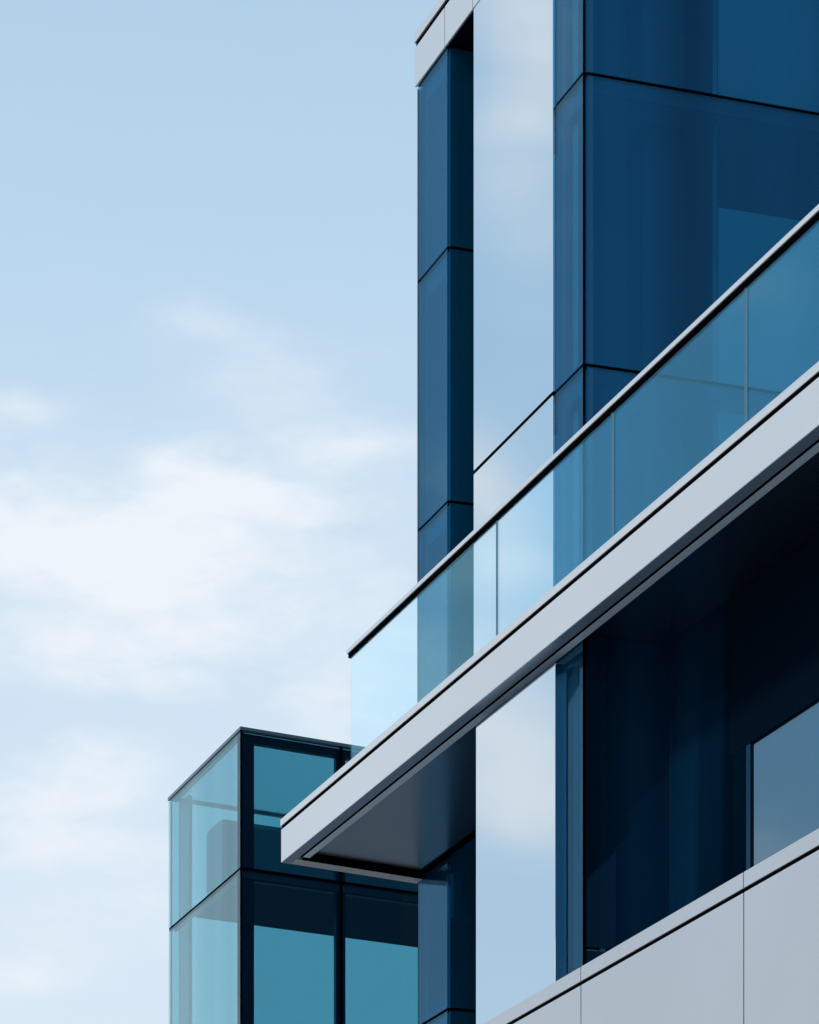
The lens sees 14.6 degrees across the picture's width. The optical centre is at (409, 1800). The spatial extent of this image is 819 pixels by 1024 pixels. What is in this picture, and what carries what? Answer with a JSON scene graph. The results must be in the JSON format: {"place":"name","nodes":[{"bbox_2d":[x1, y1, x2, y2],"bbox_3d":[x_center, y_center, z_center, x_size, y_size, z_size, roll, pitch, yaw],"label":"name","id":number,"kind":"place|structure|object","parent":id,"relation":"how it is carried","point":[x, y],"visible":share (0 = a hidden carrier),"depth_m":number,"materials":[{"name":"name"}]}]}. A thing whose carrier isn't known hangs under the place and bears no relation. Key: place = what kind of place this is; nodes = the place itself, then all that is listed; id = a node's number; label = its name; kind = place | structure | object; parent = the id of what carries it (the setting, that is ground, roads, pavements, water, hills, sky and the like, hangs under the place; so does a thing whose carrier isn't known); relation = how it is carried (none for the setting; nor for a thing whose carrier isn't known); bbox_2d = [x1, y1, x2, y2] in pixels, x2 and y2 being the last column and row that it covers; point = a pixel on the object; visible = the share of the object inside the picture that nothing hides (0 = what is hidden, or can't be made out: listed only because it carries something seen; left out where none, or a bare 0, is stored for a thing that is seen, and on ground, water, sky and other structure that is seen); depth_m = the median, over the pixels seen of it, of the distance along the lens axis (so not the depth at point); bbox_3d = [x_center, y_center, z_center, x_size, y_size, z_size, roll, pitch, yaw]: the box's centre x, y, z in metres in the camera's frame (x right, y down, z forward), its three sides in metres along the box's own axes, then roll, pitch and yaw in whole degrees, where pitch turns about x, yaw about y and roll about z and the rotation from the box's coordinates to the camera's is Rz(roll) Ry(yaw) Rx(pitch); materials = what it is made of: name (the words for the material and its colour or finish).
{"place":"outdoors","nodes":[
{"label":"outdoors","id":0,"kind":"place"},
{"bbox_2d":[0,0,437,1023],"label":"sky","id":1,"kind":"structure","parent":0,"point":[208,208],"materials":[{"name":"blue"}]},
{"bbox_2d":[280,0,818,1023],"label":"office tower","id":2,"kind":"structure","parent":0,"point":[600,744],"depth_m":36.17,"materials":[{"name":"blue glass"}]},
{"bbox_2d":[420,58,446,292],"bbox_3d":[0.323,-20.197,39.719,0.103,2.416,1.307,0,0,-18],"label":"window","id":3,"kind":"structure","parent":2,"relation":"in","point":[437,81],"depth_m":39.89,"materials":[{"name":"blue glass"}]},
{"bbox_2d":[420,257,446,538],"bbox_3d":[0.323,-17.418,39.719,0.103,3.067,1.307,0,0,-18],"label":"window","id":4,"kind":"structure","parent":2,"relation":"in","point":[438,278],"depth_m":39.89,"materials":[{"name":"blue glass"}]},
{"bbox_2d":[420,510,446,699],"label":"window","id":5,"kind":"structure","parent":2,"relation":"in","point":[438,528],"depth_m":39.89,"materials":[{"name":"blue glass"}]},
{"bbox_2d":[420,870,446,1023],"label":"window","id":6,"kind":"structure","parent":2,"relation":"in","point":[428,875],"depth_m":39.89,"materials":[{"name":"blue glass"}]},
{"bbox_2d":[431,87,444,264],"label":"window","id":7,"kind":"structure","parent":2,"relation":"in","point":[438,103],"depth_m":39.95,"materials":[{"name":"blue glass"}]},
{"bbox_2d":[431,289,444,514],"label":"window","id":8,"kind":"structure","parent":2,"relation":"in","point":[438,300],"depth_m":39.95,"materials":[{"name":"blue glass"}]},
{"bbox_2d":[431,538,444,690],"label":"window","id":9,"kind":"structure","parent":2,"relation":"in","point":[438,549],"depth_m":39.95,"materials":[{"name":"blue glass"}]},
{"bbox_2d":[431,860,444,1013],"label":"window","id":10,"kind":"structure","parent":2,"relation":"in","point":[438,872],"depth_m":39.96,"materials":[{"name":"blue glass"}]},
{"bbox_2d":[433,1015,446,1023],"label":"window","id":11,"kind":"structure","parent":2,"relation":"in","point":[443,1020],"depth_m":39.41,"materials":[{"name":"blue glass"}]},
{"bbox_2d":[447,48,473,249],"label":"window","id":12,"kind":"structure","parent":2,"relation":"in","point":[460,63],"depth_m":39.12,"materials":[{"name":"blue glass"}]},
{"bbox_2d":[447,503,473,676],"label":"window","id":13,"kind":"structure","parent":2,"relation":"in","point":[460,518],"depth_m":39.12,"materials":[{"name":"blue glass"}]},
{"bbox_2d":[447,838,475,1009],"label":"window","id":14,"kind":"structure","parent":2,"relation":"in","point":[461,865],"depth_m":39.12,"materials":[{"name":"blue glass"}]},
{"bbox_2d":[447,1011,475,1023],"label":"window","id":15,"kind":"structure","parent":2,"relation":"in","point":[453,1017],"depth_m":39.12,"materials":[{"name":"blue glass"}]},
{"bbox_2d":[447,249,476,502],"bbox_3d":[1.890,-17.418,39.580,2.978,3.067,0.120,0,0,-18],"label":"window","id":16,"kind":"structure","parent":2,"relation":"in","point":[460,264],"depth_m":39.12,"materials":[{"name":"blue glass"}]},
{"bbox_2d":[561,0,592,105],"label":"window","id":17,"kind":"structure","parent":2,"relation":"in","point":[569,8],"depth_m":35.98,"materials":[{"name":"blue glass"}]},
{"bbox_2d":[561,76,592,391],"bbox_3d":[1.873,-17.488,35.823,0.105,3.186,0.870,0,0,-21],"label":"window","id":18,"kind":"structure","parent":2,"relation":"in","point":[569,137],"depth_m":35.97,"materials":[{"name":"blue glass"}]},
{"bbox_2d":[561,368,592,579],"bbox_3d":[1.873,-13.768,35.823,0.105,4.177,0.870,0,0,-21],"label":"window","id":19,"kind":"structure","parent":2,"relation":"in","point":[569,423],"depth_m":35.97,"materials":[{"name":"blue glass"}]},
{"bbox_2d":[347,204,818,658],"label":"glass balustrade","id":20,"kind":"object","parent":2,"relation":"on","point":[748,279],"visible":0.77,"depth_m":30.72,"materials":[{"name":"glass"}]},
{"bbox_2d":[566,653,604,974],"bbox_3d":[1.413,-4.965,32.919,0.100,13.131,2.594,0,0,-22],"label":"window","id":21,"kind":"structure","parent":2,"relation":"in","point":[575,667],"depth_m":32.21,"materials":[{"name":"blue glass"}]},
{"bbox_2d":[582,0,593,72],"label":"window","id":22,"kind":"structure","parent":2,"relation":"in","point":[582,0],"depth_m":35.47,"materials":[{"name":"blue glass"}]},
{"bbox_2d":[586,950,604,963],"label":"window","id":23,"kind":"structure","parent":2,"relation":"in","point":[590,955],"depth_m":31.67,"materials":[{"name":"blue glass"}]},
{"bbox_2d":[586,635,667,950],"bbox_3d":[2.151,-9.991,31.832,0.871,3.080,0.100,0,0,-18],"label":"window","id":24,"kind":"structure","parent":2,"relation":"in","point":[627,680],"depth_m":31.78,"materials":[{"name":"blue glass"}]},
{"bbox_2d":[484,828,818,1023],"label":"parapet wall","id":25,"kind":"structure","parent":2,"relation":"attached to","point":[742,948],"depth_m":27.38,"materials":[{"name":"grey metal"}]},
{"bbox_2d":[582,369,775,561],"bbox_3d":[8.573,-13.768,37.592,13.963,4.177,0.050,0,0,-18],"label":"window","id":26,"kind":"structure","parent":2,"relation":"in","point":[605,379],"depth_m":35.74,"materials":[{"name":"blue glass"}]},
{"bbox_2d":[582,78,818,364],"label":"window","id":27,"kind":"structure","parent":2,"relation":"in","point":[600,88],"depth_m":35.75,"materials":[{"name":"blue glass"}]},
{"bbox_2d":[750,144,818,223],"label":"window","id":28,"kind":"structure","parent":2,"relation":"in","point":[796,195],"depth_m":37.08,"materials":[{"name":"blue glass"}]},
{"bbox_2d":[751,700,818,866],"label":"window","id":29,"kind":"structure","parent":2,"relation":"in","point":[785,760],"depth_m":29.69,"materials":[{"name":"blue glass"}]},
{"label":"ground","id":30,"kind":"structure","parent":0,"visible":0},
{"bbox_2d":[168,726,417,1023],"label":"glass annex","id":31,"kind":"object","parent":30,"relation":"on","point":[252,880],"visible":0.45,"depth_m":49.37,"materials":[{"name":"teal glass"},{"name":"dark navy aluminium"},{"name":"pale teal glass"}]},
{"bbox_2d":[170,738,236,926],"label":"window","id":32,"kind":"structure","parent":31,"relation":"in","point":[234,742],"depth_m":50.75,"materials":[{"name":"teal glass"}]},
{"bbox_2d":[170,875,236,1023],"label":"window","id":33,"kind":"structure","parent":31,"relation":"in","point":[192,915],"depth_m":50.90,"materials":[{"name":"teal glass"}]},
{"bbox_2d":[237,732,338,880],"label":"window","id":34,"kind":"structure","parent":31,"relation":"in","point":[249,741],"depth_m":48.15,"materials":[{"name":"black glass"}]},
{"bbox_2d":[237,870,338,1023],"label":"window","id":35,"kind":"structure","parent":31,"relation":"in","point":[247,883],"depth_m":48.15,"materials":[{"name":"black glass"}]},
{"bbox_2d":[343,750,358,881],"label":"window","id":36,"kind":"structure","parent":31,"relation":"in","point":[348,755],"depth_m":48.87,"materials":[{"name":"metal"}]},
{"bbox_2d":[343,892,417,1023],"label":"window","id":37,"kind":"structure","parent":31,"relation":"in","point":[344,893],"depth_m":48.89,"materials":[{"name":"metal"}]}
]}

